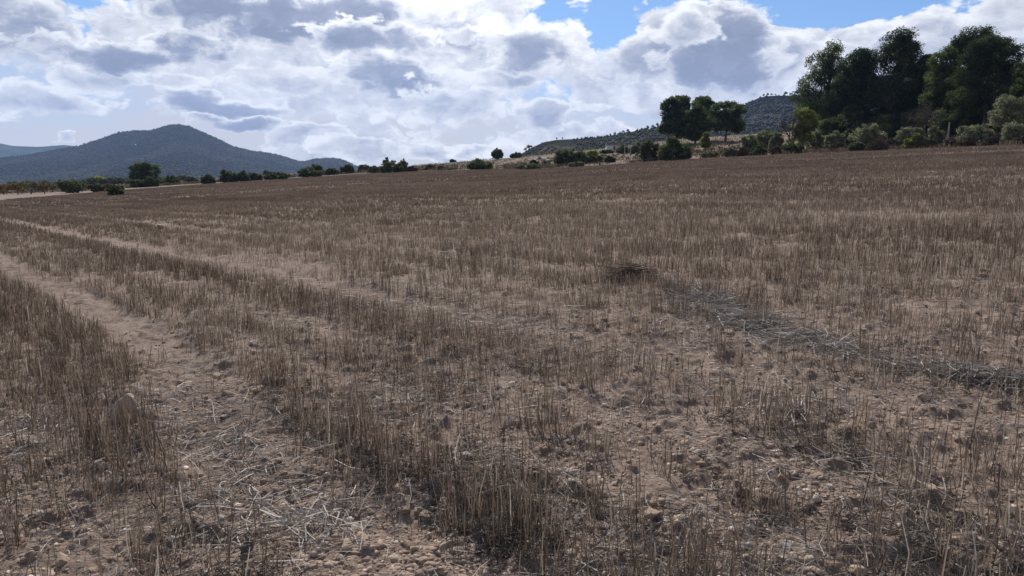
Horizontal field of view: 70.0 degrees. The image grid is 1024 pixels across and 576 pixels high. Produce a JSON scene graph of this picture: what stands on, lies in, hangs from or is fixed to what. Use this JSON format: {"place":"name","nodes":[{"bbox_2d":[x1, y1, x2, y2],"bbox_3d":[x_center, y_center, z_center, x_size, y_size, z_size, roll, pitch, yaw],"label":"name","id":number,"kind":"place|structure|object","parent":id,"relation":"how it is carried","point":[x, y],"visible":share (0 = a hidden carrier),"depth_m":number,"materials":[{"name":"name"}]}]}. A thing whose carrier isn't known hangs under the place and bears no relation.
{"place":"outdoors","nodes":[
{"label":"outdoors","id":0,"kind":"place"},
{"bbox_2d":[0,125,343,180],"bbox_3d":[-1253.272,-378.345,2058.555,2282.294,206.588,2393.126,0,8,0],"label":"mountain","id":1,"kind":"structure","parent":0,"point":[169,156],"depth_m":1961.65,"materials":[{"name":"plant"}]},
{"bbox_2d":[0,123,357,184],"bbox_3d":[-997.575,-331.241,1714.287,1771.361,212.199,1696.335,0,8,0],"label":"mountain forest","id":2,"kind":"object","parent":1,"relation":"on","point":[64,173],"visible":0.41,"depth_m":1866.10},
{"bbox_2d":[0,144,358,166],"bbox_3d":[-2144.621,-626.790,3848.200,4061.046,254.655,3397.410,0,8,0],"label":"ridge","id":3,"kind":"structure","parent":0,"point":[7,150],"depth_m":3713.12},
{"bbox_2d":[0,130,1023,575],"bbox_3d":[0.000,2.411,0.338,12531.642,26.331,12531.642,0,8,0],"label":"ground","id":4,"kind":"structure","parent":0,"point":[140,338],"depth_m":5.12,"materials":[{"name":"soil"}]},
{"bbox_2d":[0,182,10,194],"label":"orchard tree","id":5,"kind":"object","parent":4,"relation":"on","point":[3,187],"visible":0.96,"depth_m":111.41,"materials":[{"name":"brown plant"}]},
{"bbox_2d":[10,182,25,194],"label":"orchard tree","id":6,"kind":"object","parent":4,"relation":"on","point":[15,185],"visible":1,"depth_m":108.67,"materials":[{"name":"brown plant"}]},
{"bbox_2d":[20,179,39,193],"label":"orchard tree","id":7,"kind":"object","parent":4,"relation":"on","point":[27,186],"visible":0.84,"depth_m":111.67,"materials":[{"name":"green plant"}]},
{"bbox_2d":[36,183,52,193],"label":"orchard tree","id":8,"kind":"object","parent":4,"relation":"on","point":[41,187],"visible":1,"depth_m":108.42,"materials":[{"name":"brown plant"}]},
{"bbox_2d":[56,552,69,566],"bbox_3d":[-1.919,1.157,3.122,0.051,0.055,0.077,-18,17,-17],"label":"stone","id":9,"kind":"object","parent":4,"relation":"on","point":[62,558],"visible":0.94,"depth_m":3.10,"materials":[{"name":"stone"}]},
{"bbox_2d":[57,179,85,192],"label":"field bush","id":10,"kind":"object","parent":4,"relation":"on","point":[68,186],"visible":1,"depth_m":110.21,"materials":[{"name":"green plant"}]},
{"bbox_2d":[78,177,101,184],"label":"distant bush","id":11,"kind":"object","parent":4,"relation":"on","point":[91,180],"visible":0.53,"depth_m":242.71,"materials":[{"name":"green plant"}]},
{"bbox_2d":[86,182,102,191],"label":"field bush","id":12,"kind":"object","parent":4,"relation":"on","point":[95,187],"visible":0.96,"depth_m":109.75,"materials":[{"name":"green plant"}]},
{"bbox_2d":[104,183,124,195],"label":"field bush","id":13,"kind":"object","parent":4,"relation":"on","point":[116,190],"visible":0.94,"depth_m":76.92,"materials":[{"name":"green plant"}]},
{"bbox_2d":[109,393,137,424],"bbox_3d":[-2.586,0.826,4.886,0.236,0.251,0.159,5,9,32],"label":"boulder","id":14,"kind":"object","parent":4,"relation":"on","point":[128,396],"visible":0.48,"depth_m":4.84,"materials":[{"name":"beige stone"}]},
{"bbox_2d":[128,179,145,187],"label":"field bush","id":15,"kind":"object","parent":4,"relation":"on","point":[138,183],"visible":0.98,"depth_m":131.87,"materials":[{"name":"green plant"}]},
{"bbox_2d":[128,160,161,179],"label":"round tree","id":16,"kind":"object","parent":4,"relation":"on","point":[142,170],"visible":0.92,"depth_m":165.06,"materials":[{"name":"green plant"}]},
{"bbox_2d":[144,176,159,186],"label":"field bush","id":17,"kind":"object","parent":4,"relation":"on","point":[149,181],"visible":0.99,"depth_m":132.21,"materials":[{"name":"green plant"}]},
{"bbox_2d":[163,175,180,183],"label":"field bush","id":18,"kind":"object","parent":4,"relation":"on","point":[172,179],"visible":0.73,"depth_m":150.39,"materials":[{"name":"green plant"}]},
{"bbox_2d":[200,174,215,183],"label":"field bush","id":19,"kind":"object","parent":4,"relation":"on","point":[207,178],"visible":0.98,"depth_m":134.41,"materials":[{"name":"green plant"}]},
{"bbox_2d":[218,169,237,182],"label":"field bush","id":20,"kind":"object","parent":4,"relation":"on","point":[228,176],"visible":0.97,"depth_m":132.25,"materials":[{"name":"green plant"}]},
{"bbox_2d":[237,170,250,181],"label":"field bush","id":21,"kind":"object","parent":4,"relation":"on","point":[243,176],"visible":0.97,"depth_m":133.25,"materials":[{"name":"green plant"}]},
{"bbox_2d":[240,541,253,554],"bbox_3d":[-1.135,1.115,3.122,0.054,0.079,0.026,29,-4,-34],"label":"stone","id":22,"kind":"object","parent":4,"relation":"on","point":[245,548],"visible":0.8,"depth_m":3.11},
{"bbox_2d":[249,172,262,180],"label":"field bush","id":23,"kind":"object","parent":4,"relation":"on","point":[254,176],"visible":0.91,"depth_m":136.53,"materials":[{"name":"green plant"}]},
{"bbox_2d":[263,172,290,179],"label":"field bush","id":24,"kind":"object","parent":4,"relation":"on","point":[275,175],"visible":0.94,"depth_m":132.17,"materials":[{"name":"green plant"}]},
{"bbox_2d":[297,166,323,176],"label":"field bush","id":25,"kind":"object","parent":4,"relation":"on","point":[307,171],"visible":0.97,"depth_m":142.02,"materials":[{"name":"green plant"}]},
{"bbox_2d":[311,164,324,171],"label":"field bush","id":26,"kind":"object","parent":4,"relation":"on","point":[317,167],"visible":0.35,"depth_m":165.50,"materials":[{"name":"green plant"}]},
{"bbox_2d":[324,167,339,174],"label":"field bush","id":27,"kind":"object","parent":4,"relation":"on","point":[329,171],"visible":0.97,"depth_m":156.20,"materials":[{"name":"green plant"}]},
{"bbox_2d":[339,164,354,173],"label":"field bush","id":28,"kind":"object","parent":4,"relation":"on","point":[348,168],"visible":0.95,"depth_m":158.34,"materials":[{"name":"green plant"}]},
{"bbox_2d":[341,538,353,552],"bbox_3d":[-0.695,1.094,3.110,0.064,0.044,0.097,14,3,-15],"label":"stone","id":29,"kind":"object","parent":4,"relation":"on","point":[345,542],"visible":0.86,"depth_m":3.08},
{"bbox_2d":[357,164,369,171],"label":"field bush","id":30,"kind":"object","parent":4,"relation":"on","point":[365,167],"visible":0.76,"depth_m":168.06,"materials":[{"name":"green plant"}]},
{"bbox_2d":[368,165,379,172],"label":"field bush","id":31,"kind":"object","parent":4,"relation":"on","point":[374,169],"visible":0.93,"depth_m":150.36,"materials":[{"name":"green plant"}]},
{"bbox_2d":[378,160,403,172],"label":"field bush","id":32,"kind":"object","parent":4,"relation":"on","point":[391,166],"visible":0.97,"depth_m":132.02,"materials":[{"name":"green plant"}]},
{"bbox_2d":[419,510,433,520],"bbox_3d":[-0.403,1.063,3.404,0.066,0.042,0.057,18,23,32],"label":"stone","id":33,"kind":"object","parent":4,"relation":"on","point":[423,512],"visible":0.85,"depth_m":3.39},
{"bbox_2d":[439,539,453,548],"bbox_3d":[-0.275,1.090,3.095,0.079,0.043,0.040,-14,14,-40],"label":"stone","id":34,"kind":"object","parent":4,"relation":"on","point":[443,544],"visible":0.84,"depth_m":3.08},
{"bbox_2d":[465,158,493,169],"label":"oak bush","id":35,"kind":"object","parent":4,"relation":"on","point":[477,163],"visible":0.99,"depth_m":127.08,"materials":[{"name":"green plant"}]},
{"bbox_2d":[491,148,503,158],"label":"round tree","id":36,"kind":"object","parent":4,"relation":"on","point":[496,153],"visible":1,"depth_m":194.40,"materials":[{"name":"green plant"}]},
{"bbox_2d":[5,131,1013,193],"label":"bank scrub","id":37,"kind":"object","parent":4,"relation":"on","point":[636,154],"visible":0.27,"depth_m":116.66,"materials":[{"name":"plant"}]},
{"bbox_2d":[0,123,1021,193],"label":"dry grass","id":38,"kind":"structure","parent":4,"relation":"on","point":[819,150],"depth_m":120.94,"materials":[{"name":"plant"}]},
{"bbox_2d":[0,144,1023,575],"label":"stubble","id":39,"kind":"object","parent":4,"relation":"on","point":[764,170],"visible":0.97,"depth_m":9.04,"materials":[{"name":"plant"}]},
{"bbox_2d":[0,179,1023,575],"bbox_3d":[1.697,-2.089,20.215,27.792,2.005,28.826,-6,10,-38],"label":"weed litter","id":40,"kind":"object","parent":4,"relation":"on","point":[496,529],"visible":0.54,"depth_m":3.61,"materials":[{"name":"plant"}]},
{"bbox_2d":[0,177,1023,575],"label":"loose straw","id":41,"kind":"object","parent":4,"relation":"on","point":[196,419],"visible":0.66,"depth_m":3.87,"materials":[{"name":"plant"}]},
{"bbox_2d":[523,163,540,168],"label":"bank shrub","id":42,"kind":"object","parent":4,"relation":"on","point":[532,166],"visible":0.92,"depth_m":107.70,"materials":[{"name":"green plant"}]},
{"bbox_2d":[552,147,582,164],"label":"oak bush","id":43,"kind":"object","parent":4,"relation":"on","point":[564,156],"visible":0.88,"depth_m":115.00,"materials":[{"name":"green plant"}]},
{"bbox_2d":[567,161,584,166],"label":"bank shrub","id":44,"kind":"object","parent":4,"relation":"on","point":[576,164],"visible":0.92,"depth_m":107.33,"materials":[{"name":"green plant"}]},
{"bbox_2d":[580,149,588,163],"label":"bank shrub","id":45,"kind":"object","parent":4,"relation":"on","point":[584,158],"visible":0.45,"depth_m":115.73,"materials":[{"name":"green plant"}]},
{"bbox_2d":[586,150,598,155],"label":"bank shrub","id":46,"kind":"object","parent":4,"relation":"on","point":[593,153],"visible":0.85,"depth_m":139.36,"materials":[{"name":"green plant"}]},
{"bbox_2d":[604,156,615,162],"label":"bank shrub","id":47,"kind":"object","parent":4,"relation":"on","point":[610,159],"visible":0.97,"depth_m":111.46,"materials":[{"name":"green plant"}]},
{"bbox_2d":[616,144,631,153],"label":"bank shrub","id":48,"kind":"object","parent":4,"relation":"on","point":[620,149],"visible":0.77,"depth_m":136.94,"materials":[{"name":"green plant"}]},
{"bbox_2d":[601,262,659,282],"bbox_3d":[1.491,-0.187,9.060,0.816,0.268,0.593,0,8,0],"label":"straw clump","id":49,"kind":"object","parent":4,"relation":"on","point":[634,268],"visible":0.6,"depth_m":8.98,"materials":[{"name":"plant"}]},
{"bbox_2d":[628,141,640,153],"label":"bank shrub","id":50,"kind":"object","parent":4,"relation":"on","point":[635,148],"visible":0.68,"depth_m":129.93,"materials":[{"name":"green plant"}]},
{"bbox_2d":[639,138,663,160],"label":"oak bush","id":51,"kind":"object","parent":4,"relation":"on","point":[646,150],"visible":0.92,"depth_m":105.45,"materials":[{"name":"green plant"}]},
{"bbox_2d":[644,508,661,519],"bbox_3d":[0.609,0.973,3.156,0.065,0.046,0.076,-16,0,-39],"label":"stone","id":52,"kind":"object","parent":4,"relation":"on","point":[654,512],"visible":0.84,"depth_m":3.14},
{"bbox_2d":[656,95,691,138],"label":"pine tree","id":53,"kind":"object","parent":4,"relation":"on","point":[673,109],"visible":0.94,"depth_m":140.95,"materials":[{"name":"green plant"}]},
{"bbox_2d":[657,136,693,160],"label":"oak bush","id":54,"kind":"object","parent":4,"relation":"on","point":[671,148],"visible":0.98,"depth_m":95.59,"materials":[{"name":"green plant"}]},
{"bbox_2d":[682,103,707,143],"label":"pine tree","id":55,"kind":"object","parent":4,"relation":"on","point":[694,116],"visible":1,"depth_m":136.75,"materials":[{"name":"green plant"}]},
{"bbox_2d":[691,95,717,132],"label":"pine tree","id":56,"kind":"object","parent":4,"relation":"on","point":[705,101],"visible":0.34,"depth_m":141.47,"materials":[{"name":"green plant"}]},
{"bbox_2d":[699,131,711,148],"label":"young pine","id":57,"kind":"object","parent":4,"relation":"on","point":[704,142],"visible":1,"depth_m":113.90,"materials":[{"name":"green plant"}]},
{"bbox_2d":[701,151,718,157],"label":"edge shrub","id":58,"kind":"object","parent":4,"relation":"on","point":[710,154],"visible":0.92,"depth_m":98.23,"materials":[{"name":"green plant"}]},
{"bbox_2d":[705,99,748,141],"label":"pine tree","id":59,"kind":"object","parent":4,"relation":"on","point":[734,123],"visible":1,"depth_m":133.09,"materials":[{"name":"green plant"}]},
{"bbox_2d":[722,146,736,156],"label":"edge shrub","id":60,"kind":"object","parent":4,"relation":"on","point":[726,152],"visible":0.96,"depth_m":96.71,"materials":[{"name":"green plant"}]},
{"bbox_2d":[736,147,749,155],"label":"edge shrub","id":61,"kind":"object","parent":4,"relation":"on","point":[742,150],"visible":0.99,"depth_m":95.92,"materials":[{"name":"green plant"}]},
{"bbox_2d":[740,133,758,149],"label":"olive bush","id":62,"kind":"object","parent":4,"relation":"on","point":[750,142],"visible":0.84,"depth_m":101.54,"materials":[{"name":"green plant"}]},
{"bbox_2d":[750,145,766,155],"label":"edge shrub","id":63,"kind":"object","parent":4,"relation":"on","point":[757,150],"visible":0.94,"depth_m":94.11,"materials":[{"name":"green plant"}]},
{"bbox_2d":[755,126,773,147],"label":"olive bush","id":64,"kind":"object","parent":4,"relation":"on","point":[762,137],"visible":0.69,"depth_m":104.94,"materials":[{"name":"green plant"}]},
{"bbox_2d":[767,132,784,148],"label":"olive bush","id":65,"kind":"object","parent":4,"relation":"on","point":[776,140],"visible":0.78,"depth_m":98.41,"materials":[{"name":"green plant"}]},
{"bbox_2d":[769,146,782,153],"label":"edge shrub","id":66,"kind":"object","parent":4,"relation":"on","point":[776,149],"visible":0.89,"depth_m":93.43,"materials":[{"name":"green plant"}]},
{"bbox_2d":[780,540,792,550],"bbox_3d":[1.087,1.021,2.891,0.051,0.037,0.047,-21,22,-31],"label":"stone","id":67,"kind":"object","parent":4,"relation":"on","point":[782,544],"visible":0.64,"depth_m":2.88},
{"bbox_2d":[781,140,804,153],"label":"edge shrub","id":68,"kind":"object","parent":4,"relation":"on","point":[791,146],"visible":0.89,"depth_m":91.40,"materials":[{"name":"green plant"}]},
{"bbox_2d":[777,112,814,142],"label":"almond tree","id":69,"kind":"object","parent":4,"relation":"on","point":[785,128],"visible":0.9,"depth_m":95.13,"materials":[{"name":"green plant"}]},
{"bbox_2d":[790,107,821,144],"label":"yellowing tree","id":70,"kind":"object","parent":4,"relation":"on","point":[806,115],"visible":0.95,"depth_m":94.44,"materials":[{"name":"green plant"}]},
{"bbox_2d":[809,565,822,575],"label":"stone","id":71,"kind":"object","parent":4,"relation":"on","point":[819,572],"visible":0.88,"depth_m":2.66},
{"bbox_2d":[805,129,827,148],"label":"olive bush","id":72,"kind":"object","parent":4,"relation":"on","point":[819,138],"visible":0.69,"depth_m":96.99,"materials":[{"name":"green plant"}]},
{"bbox_2d":[786,39,850,119],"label":"pine tree","id":73,"kind":"object","parent":4,"relation":"on","point":[826,70],"visible":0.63,"depth_m":114.55,"materials":[{"name":"green plant"}]},
{"bbox_2d":[632,274,1023,403],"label":"straw windrow","id":74,"kind":"object","parent":4,"relation":"on","point":[987,374],"visible":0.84,"depth_m":5.86,"materials":[{"name":"plant"}]},
{"bbox_2d":[824,130,846,147],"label":"olive bush","id":75,"kind":"object","parent":4,"relation":"on","point":[835,137],"visible":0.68,"depth_m":93.59,"materials":[{"name":"green plant"}]},
{"bbox_2d":[830,141,845,150],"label":"edge shrub","id":76,"kind":"object","parent":4,"relation":"on","point":[836,145],"visible":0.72,"depth_m":88.12,"materials":[{"name":"green plant"}]},
{"bbox_2d":[843,128,855,145],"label":"edge shrub","id":77,"kind":"object","parent":4,"relation":"on","point":[847,132],"visible":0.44,"depth_m":97.61,"materials":[{"name":"green plant"}]},
{"bbox_2d":[821,46,884,127],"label":"pine tree","id":78,"kind":"object","parent":4,"relation":"on","point":[852,78],"visible":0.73,"depth_m":107.18,"materials":[{"name":"green plant"}]},
{"bbox_2d":[816,104,892,135],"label":"undergrowth bush","id":79,"kind":"object","parent":4,"relation":"on","point":[831,125],"visible":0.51,"depth_m":106.04,"materials":[{"name":"green plant"}]},
{"bbox_2d":[848,142,866,150],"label":"edge shrub","id":80,"kind":"object","parent":4,"relation":"on","point":[858,146],"visible":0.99,"depth_m":84.91,"materials":[{"name":"green plant"}]},
{"bbox_2d":[847,564,867,575],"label":"stone","id":81,"kind":"object","parent":4,"relation":"on","point":[853,570],"visible":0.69,"depth_m":2.70,"materials":[{"name":"stone"}]},
{"bbox_2d":[847,123,888,144],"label":"olive bush","id":82,"kind":"object","parent":4,"relation":"on","point":[863,135],"visible":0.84,"depth_m":87.06,"materials":[{"name":"green plant"}]},
{"bbox_2d":[867,138,888,150],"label":"edge shrub","id":83,"kind":"object","parent":4,"relation":"on","point":[877,145],"visible":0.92,"depth_m":79.66,"materials":[{"name":"green plant"}]},
{"bbox_2d":[856,25,926,123],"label":"pine tree","id":84,"kind":"object","parent":4,"relation":"on","point":[901,50],"visible":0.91,"depth_m":102.50,"materials":[{"name":"green plant"}]},
{"bbox_2d":[886,138,902,147],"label":"edge shrub","id":85,"kind":"object","parent":4,"relation":"on","point":[891,141],"visible":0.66,"depth_m":83.37,"materials":[{"name":"green plant"}]},
{"bbox_2d":[867,102,946,137],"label":"undergrowth bush","id":86,"kind":"object","parent":4,"relation":"on","point":[888,123],"visible":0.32,"depth_m":98.90,"materials":[{"name":"green plant"}]},
{"bbox_2d":[894,126,926,143],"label":"olive bush","id":87,"kind":"object","parent":4,"relation":"on","point":[906,132],"visible":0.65,"depth_m":83.84,"materials":[{"name":"green plant"}]},
{"bbox_2d":[903,133,925,148],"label":"edge shrub","id":88,"kind":"object","parent":4,"relation":"on","point":[916,139],"visible":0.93,"depth_m":78.21,"materials":[{"name":"green plant"}]},
{"bbox_2d":[901,54,939,112],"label":"pine tree","id":89,"kind":"object","parent":4,"relation":"on","point":[923,69],"visible":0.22,"depth_m":102.24,"materials":[{"name":"green plant"}]},
{"bbox_2d":[906,101,949,132],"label":"almond tree","id":90,"kind":"object","parent":4,"relation":"on","point":[924,119],"visible":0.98,"depth_m":86.29,"materials":[{"name":"green plant"}]},
{"bbox_2d":[919,138,937,147],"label":"edge shrub","id":91,"kind":"object","parent":4,"relation":"on","point":[927,142],"visible":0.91,"depth_m":77.62,"materials":[{"name":"green plant"}]},
{"bbox_2d":[925,484,937,492],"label":"stone","id":92,"kind":"object","parent":4,"relation":"on","point":[934,489],"visible":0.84,"depth_m":3.25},
{"bbox_2d":[927,125,946,143],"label":"olive bush","id":93,"kind":"object","parent":4,"relation":"on","point":[935,133],"visible":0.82,"depth_m":81.99,"materials":[{"name":"green plant"}]},
{"bbox_2d":[918,46,961,127],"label":"pine tree","id":94,"kind":"object","parent":4,"relation":"on","point":[939,73],"visible":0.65,"depth_m":92.86,"materials":[{"name":"green plant"}]},
{"bbox_2d":[944,137,957,144],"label":"edge shrub","id":95,"kind":"object","parent":4,"relation":"on","point":[947,141],"visible":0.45,"depth_m":75.05,"materials":[{"name":"green plant"}]},
{"bbox_2d":[930,108,995,136],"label":"undergrowth bush","id":96,"kind":"object","parent":4,"relation":"on","point":[955,124],"visible":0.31,"depth_m":88.73,"materials":[{"name":"green plant"}]},
{"bbox_2d":[956,136,977,146],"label":"edge shrub","id":97,"kind":"object","parent":4,"relation":"on","point":[964,142],"visible":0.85,"depth_m":72.66,"materials":[{"name":"green plant"}]},
{"bbox_2d":[944,24,1004,99],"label":"pine tree","id":98,"kind":"object","parent":4,"relation":"on","point":[962,41],"visible":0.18,"depth_m":95.13,"materials":[{"name":"green plant"}]},
{"bbox_2d":[955,123,994,140],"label":"olive bush","id":99,"kind":"object","parent":4,"relation":"on","point":[982,132],"visible":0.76,"depth_m":73.84,"materials":[{"name":"green plant"}]},
{"bbox_2d":[943,33,1023,128],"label":"pine tree","id":100,"kind":"object","parent":4,"relation":"on","point":[991,52],"visible":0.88,"depth_m":84.46,"materials":[{"name":"green plant"}]},
{"bbox_2d":[981,133,1000,145],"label":"edge shrub","id":101,"kind":"object","parent":4,"relation":"on","point":[988,140],"visible":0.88,"depth_m":70.06,"materials":[{"name":"green plant"}]},
{"bbox_2d":[987,93,1023,127],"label":"olive tree","id":102,"kind":"object","parent":4,"relation":"on","point":[1011,107],"visible":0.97,"depth_m":75.54,"materials":[{"name":"green plant"}]},
{"bbox_2d":[990,62,1023,121],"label":"pine tree","id":103,"kind":"object","parent":4,"relation":"on","point":[1016,89],"visible":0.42,"depth_m":79.36,"materials":[{"name":"green plant"}]},
{"bbox_2d":[999,120,1023,139],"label":"olive bush","id":104,"kind":"object","parent":4,"relation":"on","point":[1012,131],"visible":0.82,"depth_m":69.73,"materials":[{"name":"green plant"}]},
{"bbox_2d":[0,0,1023,166],"label":"sky","id":105,"kind":"structure","parent":0,"point":[358,82],"materials":[{"name":"white"}]},
{"bbox_2d":[522,128,727,156],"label":"slope","id":106,"kind":"structure","parent":0,"point":[564,144],"depth_m":478.47,"materials":[{"name":"soil"}]},
{"bbox_2d":[510,126,738,157],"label":"scrub","id":107,"kind":"object","parent":106,"relation":"on","point":[597,142],"visible":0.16,"depth_m":474.07,"materials":[{"name":"plant"}]},
{"bbox_2d":[656,78,911,134],"bbox_3d":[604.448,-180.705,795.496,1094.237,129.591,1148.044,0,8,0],"label":"hill","id":108,"kind":"structure","parent":0,"point":[768,100],"depth_m":844.15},
{"bbox_2d":[655,72,1011,134],"bbox_3d":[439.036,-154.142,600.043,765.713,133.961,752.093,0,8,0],"label":"hill forest","id":109,"kind":"object","parent":108,"relation":"on","point":[774,119],"visible":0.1,"depth_m":726.79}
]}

